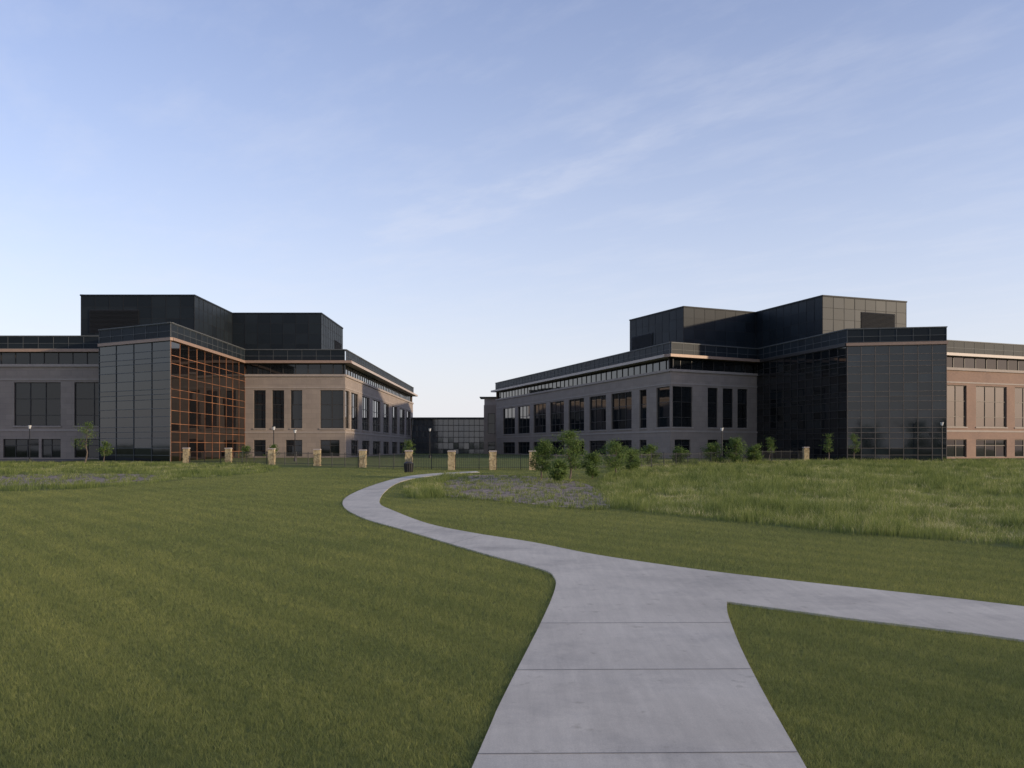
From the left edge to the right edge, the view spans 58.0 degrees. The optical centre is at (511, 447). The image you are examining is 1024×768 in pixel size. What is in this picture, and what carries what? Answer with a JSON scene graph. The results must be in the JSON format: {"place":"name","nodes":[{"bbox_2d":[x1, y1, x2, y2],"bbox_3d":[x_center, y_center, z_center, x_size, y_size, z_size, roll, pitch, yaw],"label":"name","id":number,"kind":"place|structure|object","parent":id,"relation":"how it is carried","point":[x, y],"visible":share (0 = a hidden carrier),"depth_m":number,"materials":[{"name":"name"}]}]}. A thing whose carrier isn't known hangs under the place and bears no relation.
{"place":"outdoors","nodes":[
{"label":"outdoors","id":0,"kind":"place"},
{"bbox_2d":[0,459,87,461],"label":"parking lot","id":1,"kind":"structure","parent":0,"point":[40,460],"depth_m":93.78,"materials":[{"name":"grey asphalt"}]},
{"bbox_2d":[0,459,281,491],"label":"meadow grass","id":2,"kind":"structure","parent":0,"point":[208,470],"depth_m":64.01,"materials":[{"name":"green plant"}]},
{"bbox_2d":[0,454,1023,767],"bbox_3d":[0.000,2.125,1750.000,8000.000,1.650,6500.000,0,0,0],"label":"ground","id":3,"kind":"structure","parent":0,"point":[482,460],"depth_m":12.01,"materials":[{"name":"green plant"}]},
{"bbox_2d":[0,474,160,485],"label":"planting bed","id":4,"kind":"object","parent":3,"relation":"on","point":[140,478],"visible":0.33,"depth_m":53.12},
{"bbox_2d":[71,421,97,462],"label":"sapling","id":5,"kind":"object","parent":3,"relation":"on","point":[87,433],"visible":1,"depth_m":85.94,"materials":[{"name":"green plant"}]},
{"bbox_2d":[96,440,113,461],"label":"sapling","id":6,"kind":"object","parent":3,"relation":"on","point":[105,443],"visible":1,"depth_m":87.03,"materials":[{"name":"green plant"}]},
{"bbox_2d":[182,448,190,462],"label":"stone pillar","id":7,"kind":"structure","parent":3,"relation":"on","point":[186,455],"depth_m":85.36,"materials":[{"name":"beige stone"}]},
{"bbox_2d":[0,294,417,461],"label":"office building","id":8,"kind":"structure","parent":3,"relation":"on","point":[151,377],"depth_m":103.92,"materials":[{"name":"stone"}]},
{"bbox_2d":[4,439,38,457],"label":"window","id":9,"kind":"structure","parent":8,"relation":"in","point":[13,448],"depth_m":101.23,"materials":[{"name":"black glass"}]},
{"bbox_2d":[13,382,61,426],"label":"window","id":10,"kind":"structure","parent":8,"relation":"in","point":[37,404],"depth_m":101.23,"materials":[{"name":"black glass"}]},
{"bbox_2d":[0,352,98,363],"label":"ribbon window","id":11,"kind":"structure","parent":8,"relation":"in","point":[5,357],"depth_m":101.35,"materials":[{"name":"black glass"}]},
{"bbox_2d":[42,439,60,457],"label":"window","id":12,"kind":"structure","parent":8,"relation":"in","point":[51,448],"depth_m":101.23,"materials":[{"name":"black glass"}]},
{"bbox_2d":[73,382,98,426],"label":"window","id":13,"kind":"structure","parent":8,"relation":"in","point":[86,393],"depth_m":101.23,"materials":[{"name":"black glass"}]},
{"bbox_2d":[75,439,98,457],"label":"window","id":14,"kind":"structure","parent":8,"relation":"in","point":[91,448],"depth_m":101.23,"materials":[{"name":"black glass"}]},
{"bbox_2d":[253,390,265,429],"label":"window","id":15,"kind":"structure","parent":8,"relation":"in","point":[259,395],"depth_m":115.21,"materials":[{"name":"black glass"}]},
{"bbox_2d":[254,440,265,455],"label":"window","id":16,"kind":"structure","parent":8,"relation":"in","point":[259,445],"depth_m":115.21,"materials":[{"name":"black glass"}]},
{"bbox_2d":[271,390,284,429],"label":"window","id":17,"kind":"structure","parent":8,"relation":"in","point":[277,395],"depth_m":115.21,"materials":[{"name":"black glass"}]},
{"bbox_2d":[286,440,301,455],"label":"window","id":18,"kind":"structure","parent":8,"relation":"in","point":[290,444],"depth_m":115.21,"materials":[{"name":"black glass"}]},
{"bbox_2d":[245,364,345,373],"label":"ribbon window","id":19,"kind":"structure","parent":8,"relation":"in","point":[249,368],"depth_m":115.35,"materials":[{"name":"black glass"}]},
{"bbox_2d":[290,390,302,429],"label":"window","id":20,"kind":"structure","parent":8,"relation":"in","point":[296,395],"depth_m":115.21,"materials":[{"name":"black glass"}]},
{"bbox_2d":[320,440,338,455],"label":"window","id":21,"kind":"structure","parent":8,"relation":"in","point":[330,447],"depth_m":115.21,"materials":[{"name":"black glass"}]},
{"bbox_2d":[319,390,343,429],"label":"window","id":22,"kind":"structure","parent":8,"relation":"in","point":[331,401],"depth_m":115.21,"materials":[{"name":"black glass"}]},
{"bbox_2d":[345,391,349,429],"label":"window","id":23,"kind":"structure","parent":8,"relation":"in","point":[346,392],"depth_m":117.11,"materials":[{"name":"black glass"}]},
{"bbox_2d":[351,440,356,455],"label":"window","id":24,"kind":"structure","parent":8,"relation":"in","point":[353,442],"depth_m":122.49,"materials":[{"name":"black glass"}]},
{"bbox_2d":[351,393,358,430],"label":"window","id":25,"kind":"structure","parent":8,"relation":"in","point":[353,396],"depth_m":122.11,"materials":[{"name":"black glass"}]},
{"bbox_2d":[362,441,368,454],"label":"window","id":26,"kind":"structure","parent":8,"relation":"in","point":[365,444],"depth_m":132.55,"materials":[{"name":"black glass"}]},
{"bbox_2d":[362,396,369,431],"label":"window","id":27,"kind":"structure","parent":8,"relation":"in","point":[365,401],"depth_m":131.67,"materials":[{"name":"black glass"}]},
{"bbox_2d":[373,441,378,454],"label":"window","id":28,"kind":"structure","parent":8,"relation":"in","point":[375,443],"depth_m":141.51,"materials":[{"name":"black glass"}]},
{"bbox_2d":[373,400,380,432],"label":"window","id":29,"kind":"structure","parent":8,"relation":"in","point":[375,403],"depth_m":140.92,"materials":[{"name":"black glass"}]},
{"bbox_2d":[342,364,411,401],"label":"ribbon window","id":30,"kind":"structure","parent":8,"relation":"in","point":[350,371],"depth_m":140.78,"materials":[{"name":"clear glass"}]},
{"bbox_2d":[383,403,389,433],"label":"window","id":31,"kind":"structure","parent":8,"relation":"in","point":[385,405],"depth_m":151.56,"materials":[{"name":"black glass"}]},
{"bbox_2d":[392,442,396,453],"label":"window","id":32,"kind":"structure","parent":8,"relation":"in","point":[394,444],"depth_m":162.44,"materials":[{"name":"black glass"}]},
{"bbox_2d":[392,406,397,434],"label":"window","id":33,"kind":"structure","parent":8,"relation":"in","point":[394,409],"depth_m":162.44,"materials":[{"name":"black glass"}]},
{"bbox_2d":[400,409,404,435],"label":"window","id":34,"kind":"structure","parent":8,"relation":"in","point":[401,410],"depth_m":172.81,"materials":[{"name":"black glass"}]},
{"bbox_2d":[406,411,410,435],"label":"window","id":35,"kind":"structure","parent":8,"relation":"in","point":[407,412],"depth_m":181.68,"materials":[{"name":"black glass"}]},
{"bbox_2d":[195,451,224,462],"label":"fence panel","id":36,"kind":"object","parent":3,"relation":"on","point":[216,461],"visible":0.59,"depth_m":84.78,"materials":[{"name":"black metal"}]},
{"bbox_2d":[224,448,232,462],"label":"stone pillar","id":37,"kind":"structure","parent":3,"relation":"on","point":[228,454],"depth_m":84.05,"materials":[{"name":"beige stone"}]},
{"bbox_2d":[236,446,253,461],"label":"sapling","id":38,"kind":"object","parent":3,"relation":"on","point":[246,448],"visible":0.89,"depth_m":87.91,"materials":[{"name":"green plant"}]},
{"bbox_2d":[231,451,267,463],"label":"fence panel","id":39,"kind":"object","parent":3,"relation":"on","point":[263,457],"visible":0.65,"depth_m":81.53,"materials":[{"name":"black metal"}]},
{"bbox_2d":[268,448,275,464],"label":"stone pillar","id":40,"kind":"structure","parent":3,"relation":"on","point":[271,456],"depth_m":80.45,"materials":[{"name":"beige stone"}]},
{"bbox_2d":[275,452,313,465],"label":"fence panel","id":41,"kind":"object","parent":3,"relation":"on","point":[293,458],"visible":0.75,"depth_m":78.54,"materials":[{"name":"black metal"}]},
{"bbox_2d":[313,449,320,465],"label":"stone pillar","id":42,"kind":"structure","parent":3,"relation":"on","point":[316,455],"depth_m":76.04,"materials":[{"name":"beige stone"}]},
{"bbox_2d":[320,453,358,466],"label":"fence panel","id":43,"kind":"object","parent":3,"relation":"on","point":[322,459],"visible":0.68,"depth_m":74.44,"materials":[{"name":"black metal"}]},
{"bbox_2d":[359,449,366,467],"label":"stone pillar","id":44,"kind":"structure","parent":3,"relation":"on","point":[362,458],"depth_m":72.14,"materials":[{"name":"beige stone"}]},
{"bbox_2d":[367,453,403,468],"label":"fence panel","id":45,"kind":"object","parent":3,"relation":"on","point":[392,466],"visible":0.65,"depth_m":70.19,"materials":[{"name":"black metal"}]},
{"bbox_2d":[401,439,415,454],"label":"sapling","id":46,"kind":"object","parent":3,"relation":"on","point":[408,444],"visible":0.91,"depth_m":91.85,"materials":[{"name":"green plant"}]},
{"bbox_2d":[404,461,412,472],"bbox_3d":[-7.000,1.343,62.500,0.676,0.741,0.676,0,0,0],"label":"litter bin","id":47,"kind":"object","parent":3,"relation":"on","point":[408,468],"visible":0.94,"depth_m":62.28,"materials":[{"name":"black metal"}]},
{"bbox_2d":[405,450,412,463],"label":"stone pillar","id":48,"kind":"structure","parent":3,"relation":"on","point":[408,455],"depth_m":68.64,"materials":[{"name":"beige stone"}]},
{"bbox_2d":[418,454,447,469],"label":"fence panel","id":49,"kind":"object","parent":3,"relation":"on","point":[436,467],"visible":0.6,"depth_m":67.78,"materials":[{"name":"black metal"}]},
{"bbox_2d":[400,471,467,498],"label":"meadow grass","id":50,"kind":"structure","parent":3,"relation":"on","point":[425,488],"depth_m":40.92,"materials":[{"name":"green plant"}]},
{"bbox_2d":[447,450,455,469],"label":"stone pillar","id":51,"kind":"structure","parent":3,"relation":"on","point":[451,459],"depth_m":66.94,"materials":[{"name":"beige stone"}]},
{"bbox_2d":[412,397,495,453],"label":"link building","id":52,"kind":"structure","parent":3,"relation":"on","point":[467,435],"depth_m":186.00,"materials":[{"name":"black glass"}]},
{"bbox_2d":[488,442,494,452],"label":"window","id":53,"kind":"structure","parent":52,"relation":"in","point":[491,445],"depth_m":180.24,"materials":[{"name":"black glass"}]},
{"bbox_2d":[488,413,494,433],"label":"window","id":54,"kind":"structure","parent":52,"relation":"in","point":[491,416],"depth_m":180.24,"materials":[{"name":"black glass"}]},
{"bbox_2d":[489,450,496,469],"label":"stone pillar","id":55,"kind":"structure","parent":3,"relation":"on","point":[492,459],"depth_m":66.94,"materials":[{"name":"beige stone"}]},
{"bbox_2d":[496,454,528,469],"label":"fence panel","id":56,"kind":"object","parent":3,"relation":"on","point":[520,467],"visible":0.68,"depth_m":67.18,"materials":[{"name":"black metal"}]},
{"bbox_2d":[443,475,609,508],"bbox_3d":[0.146,1.900,44.363,7.512,0.303,27.586,0,0,0],"label":"planting bed","id":57,"kind":"object","parent":3,"relation":"on","point":[521,487],"visible":0.45,"depth_m":41.20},
{"bbox_2d":[0,471,627,509],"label":"bed plants","id":58,"kind":"object","parent":57,"relation":"on","point":[594,505],"visible":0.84,"depth_m":43.28,"materials":[{"name":"plant"}]},
{"bbox_2d":[528,435,560,477],"bbox_3d":[1.685,0.613,51.119,1.724,2.533,1.571,0,0,-38],"label":"young tree","id":59,"kind":"object","parent":57,"relation":"on","point":[543,450],"visible":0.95,"depth_m":50.97,"materials":[{"name":"green plant"}]},
{"bbox_2d":[546,454,570,481],"bbox_3d":[2.442,1.116,48.503,1.311,1.565,1.537,0,0,0],"label":"young tree","id":60,"kind":"object","parent":57,"relation":"on","point":[557,470],"visible":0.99,"depth_m":48.35,"materials":[{"name":"green plant"}]},
{"bbox_2d":[529,450,535,469],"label":"stone pillar","id":61,"kind":"structure","parent":3,"relation":"on","point":[530,454],"depth_m":66.95,"materials":[{"name":"beige stone"}]},
{"bbox_2d":[552,429,587,479],"bbox_3d":[3.247,0.397,51.151,2.356,2.975,2.166,0,0,-43],"label":"young tree","id":62,"kind":"object","parent":3,"relation":"on","point":[568,438],"visible":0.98,"depth_m":51.20,"materials":[{"name":"green plant"}]},
{"bbox_2d":[579,449,603,478],"bbox_3d":[4.454,0.990,53.390,1.878,1.734,1.800,0,0,37],"label":"young tree","id":63,"kind":"object","parent":3,"relation":"on","point":[594,458],"visible":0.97,"depth_m":53.07,"materials":[{"name":"green plant"}]},
{"bbox_2d":[598,438,631,472],"bbox_3d":[6.416,0.608,57.319,2.339,2.396,2.797,0,0,0],"label":"young tree","id":64,"kind":"object","parent":3,"relation":"on","point":[614,447],"visible":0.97,"depth_m":57.29,"materials":[{"name":"green plant"}]},
{"bbox_2d":[596,454,650,468],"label":"fence panel","id":65,"kind":"object","parent":3,"relation":"on","point":[629,456],"visible":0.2,"depth_m":72.48,"materials":[{"name":"black metal"}]},
{"bbox_2d":[621,447,648,470],"bbox_3d":[8.069,0.792,61.786,1.734,1.931,1.808,0,0,-41],"label":"young tree","id":66,"kind":"object","parent":3,"relation":"on","point":[634,459],"visible":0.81,"depth_m":61.73,"materials":[{"name":"green plant"}]},
{"bbox_2d":[637,443,662,462],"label":"shrub","id":67,"kind":"object","parent":3,"relation":"on","point":[649,448],"visible":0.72,"depth_m":80.44,"materials":[{"name":"green plant"}]},
{"bbox_2d":[651,452,699,466],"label":"fence panel","id":68,"kind":"object","parent":3,"relation":"on","point":[655,458],"visible":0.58,"depth_m":74.20,"materials":[{"name":"black metal"}]},
{"bbox_2d":[671,446,692,462],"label":"shrub","id":69,"kind":"object","parent":3,"relation":"on","point":[680,452],"visible":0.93,"depth_m":80.48,"materials":[{"name":"green plant"}]},
{"bbox_2d":[700,442,725,462],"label":"shrub","id":70,"kind":"object","parent":3,"relation":"on","point":[711,448],"visible":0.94,"depth_m":80.43,"materials":[{"name":"green plant"}]},
{"bbox_2d":[701,451,742,462],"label":"fence panel","id":71,"kind":"object","parent":3,"relation":"on","point":[720,456],"visible":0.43,"depth_m":79.97,"materials":[{"name":"black metal"}]},
{"bbox_2d":[721,434,747,462],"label":"shrub","id":72,"kind":"object","parent":3,"relation":"on","point":[736,446],"visible":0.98,"depth_m":80.33,"materials":[{"name":"green plant"}]},
{"bbox_2d":[743,442,763,461],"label":"shrub","id":73,"kind":"object","parent":3,"relation":"on","point":[752,452],"visible":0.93,"depth_m":82.94,"materials":[{"name":"green plant"}]},
{"bbox_2d":[491,295,1023,460],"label":"office building","id":74,"kind":"structure","parent":3,"relation":"on","point":[880,378],"depth_m":108.47,"materials":[{"name":"stone"}]},
{"bbox_2d":[502,407,514,434],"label":"window","id":75,"kind":"structure","parent":74,"relation":"in","point":[509,413],"depth_m":167.63,"materials":[{"name":"black glass"}]},
{"bbox_2d":[504,442,514,453],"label":"window","id":76,"kind":"structure","parent":74,"relation":"in","point":[509,447],"depth_m":167.63,"materials":[{"name":"black glass"}]},
{"bbox_2d":[517,405,529,434],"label":"window","id":77,"kind":"structure","parent":74,"relation":"in","point":[524,411],"depth_m":159.33,"materials":[{"name":"black glass"}]},
{"bbox_2d":[519,442,529,453],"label":"window","id":78,"kind":"structure","parent":74,"relation":"in","point":[524,447],"depth_m":159.33,"materials":[{"name":"black glass"}]},
{"bbox_2d":[533,403,545,433],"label":"window","id":79,"kind":"structure","parent":74,"relation":"in","point":[539,409],"depth_m":151.37,"materials":[{"name":"black glass"}]},
{"bbox_2d":[549,401,563,432],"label":"window","id":80,"kind":"structure","parent":74,"relation":"in","point":[557,408],"depth_m":143.70,"materials":[{"name":"black glass"}]},
{"bbox_2d":[551,441,563,454],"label":"window","id":81,"kind":"structure","parent":74,"relation":"in","point":[556,444],"depth_m":143.70,"materials":[{"name":"black glass"}]},
{"bbox_2d":[568,398,583,431],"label":"window","id":82,"kind":"structure","parent":74,"relation":"in","point":[576,405],"depth_m":135.62,"materials":[{"name":"black glass"}]},
{"bbox_2d":[498,357,673,398],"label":"ribbon window","id":83,"kind":"structure","parent":74,"relation":"in","point":[658,365],"depth_m":129.76,"materials":[{"name":"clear glass"}]},
{"bbox_2d":[589,395,605,431],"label":"window","id":84,"kind":"structure","parent":74,"relation":"in","point":[597,404],"depth_m":128.06,"materials":[{"name":"black glass"}]},
{"bbox_2d":[590,441,605,455],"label":"window","id":85,"kind":"structure","parent":74,"relation":"in","point":[594,445],"depth_m":128.40,"materials":[{"name":"black glass"}]},
{"bbox_2d":[610,391,631,430],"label":"window","id":86,"kind":"structure","parent":74,"relation":"in","point":[621,402],"depth_m":120.39,"materials":[{"name":"black glass"}]},
{"bbox_2d":[612,440,631,455],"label":"window","id":87,"kind":"structure","parent":74,"relation":"in","point":[625,442],"depth_m":119.51,"materials":[{"name":"black glass"}]},
{"bbox_2d":[638,390,646,429],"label":"window","id":88,"kind":"structure","parent":74,"relation":"in","point":[642,392],"depth_m":114.40,"materials":[{"name":"black glass"}]},
{"bbox_2d":[655,386,669,428],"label":"window","id":89,"kind":"structure","parent":74,"relation":"in","point":[663,393],"depth_m":109.22,"materials":[{"name":"black glass"}]},
{"bbox_2d":[675,439,689,456],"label":"window","id":90,"kind":"structure","parent":74,"relation":"in","point":[682,443],"depth_m":108.26,"materials":[{"name":"black glass"}]},
{"bbox_2d":[672,386,693,427],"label":"window","id":91,"kind":"structure","parent":74,"relation":"in","point":[682,396],"depth_m":108.18,"materials":[{"name":"black glass"}]},
{"bbox_2d":[668,358,755,372],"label":"ribbon window","id":92,"kind":"structure","parent":74,"relation":"in","point":[679,363],"depth_m":110.72,"materials":[{"name":"black glass"}]},
{"bbox_2d":[707,388,718,428],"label":"window","id":93,"kind":"structure","parent":74,"relation":"in","point":[712,392],"depth_m":110.56,"materials":[{"name":"black glass"}]},
{"bbox_2d":[723,440,731,456],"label":"window","id":94,"kind":"structure","parent":74,"relation":"in","point":[726,442],"depth_m":111.61,"materials":[{"name":"black glass"}]},
{"bbox_2d":[723,388,733,428],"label":"window","id":95,"kind":"structure","parent":74,"relation":"in","point":[727,393],"depth_m":111.78,"materials":[{"name":"black glass"}]},
{"bbox_2d":[737,389,748,428],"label":"window","id":96,"kind":"structure","parent":74,"relation":"in","point":[742,393],"depth_m":113.04,"materials":[{"name":"black glass"}]},
{"bbox_2d":[947,439,965,456],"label":"window","id":97,"kind":"structure","parent":74,"relation":"in","point":[955,447],"depth_m":105.96,"materials":[{"name":"grey glass"}]},
{"bbox_2d":[947,385,967,427],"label":"window","id":98,"kind":"structure","parent":74,"relation":"in","point":[956,394],"depth_m":105.96,"materials":[{"name":"beige glass"}]},
{"bbox_2d":[947,356,1023,370],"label":"ribbon window","id":99,"kind":"structure","parent":74,"relation":"in","point":[952,361],"depth_m":107.94,"materials":[{"name":"grey glass"}]},
{"bbox_2d":[976,439,1005,456],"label":"window","id":100,"kind":"structure","parent":74,"relation":"in","point":[984,447],"depth_m":108.13,"materials":[{"name":"grey glass"}]},
{"bbox_2d":[975,386,1007,428],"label":"window","id":101,"kind":"structure","parent":74,"relation":"in","point":[990,401],"depth_m":108.13,"materials":[{"name":"beige glass"}]},
{"bbox_2d":[1014,387,1023,428],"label":"window","id":102,"kind":"structure","parent":74,"relation":"in","point":[1019,392],"depth_m":110.04,"materials":[{"name":"beige glass"}]},
{"bbox_2d":[1015,440,1023,456],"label":"window","id":103,"kind":"structure","parent":74,"relation":"in","point":[1019,444],"depth_m":110.04,"materials":[{"name":"grey glass"}]},
{"bbox_2d":[765,438,777,453],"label":"sapling","id":104,"kind":"object","parent":3,"relation":"on","point":[769,440],"visible":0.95,"depth_m":89.95,"materials":[{"name":"green plant"}]},
{"bbox_2d":[744,450,803,460],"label":"fence panel","id":105,"kind":"object","parent":3,"relation":"on","point":[762,451],"visible":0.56,"depth_m":88.48,"materials":[{"name":"black metal"}]},
{"bbox_2d":[802,447,809,460],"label":"stone pillar","id":106,"kind":"structure","parent":3,"relation":"on","point":[805,453],"depth_m":91.75,"materials":[{"name":"beige stone"}]},
{"bbox_2d":[821,433,833,458],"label":"sapling","id":107,"kind":"object","parent":3,"relation":"on","point":[827,447],"visible":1,"depth_m":89.09,"materials":[{"name":"green plant"}]},
{"bbox_2d":[848,433,860,457],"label":"sapling","id":108,"kind":"object","parent":3,"relation":"on","point":[856,443],"visible":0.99,"depth_m":88.86,"materials":[{"name":"green plant"}]},
{"bbox_2d":[0,0,1023,416],"label":"sky","id":109,"kind":"structure","parent":0,"point":[480,194],"materials":[{"name":"blue"}]},
{"bbox_2d":[342,471,1023,767],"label":"path","id":110,"kind":"structure","parent":0,"point":[673,684],"depth_m":10.10,"materials":[{"name":"concrete"}]},
{"bbox_2d":[596,456,1023,548],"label":"meadow grass","id":111,"kind":"structure","parent":0,"point":[939,478],"depth_m":36.73,"materials":[{"name":"green plant"}]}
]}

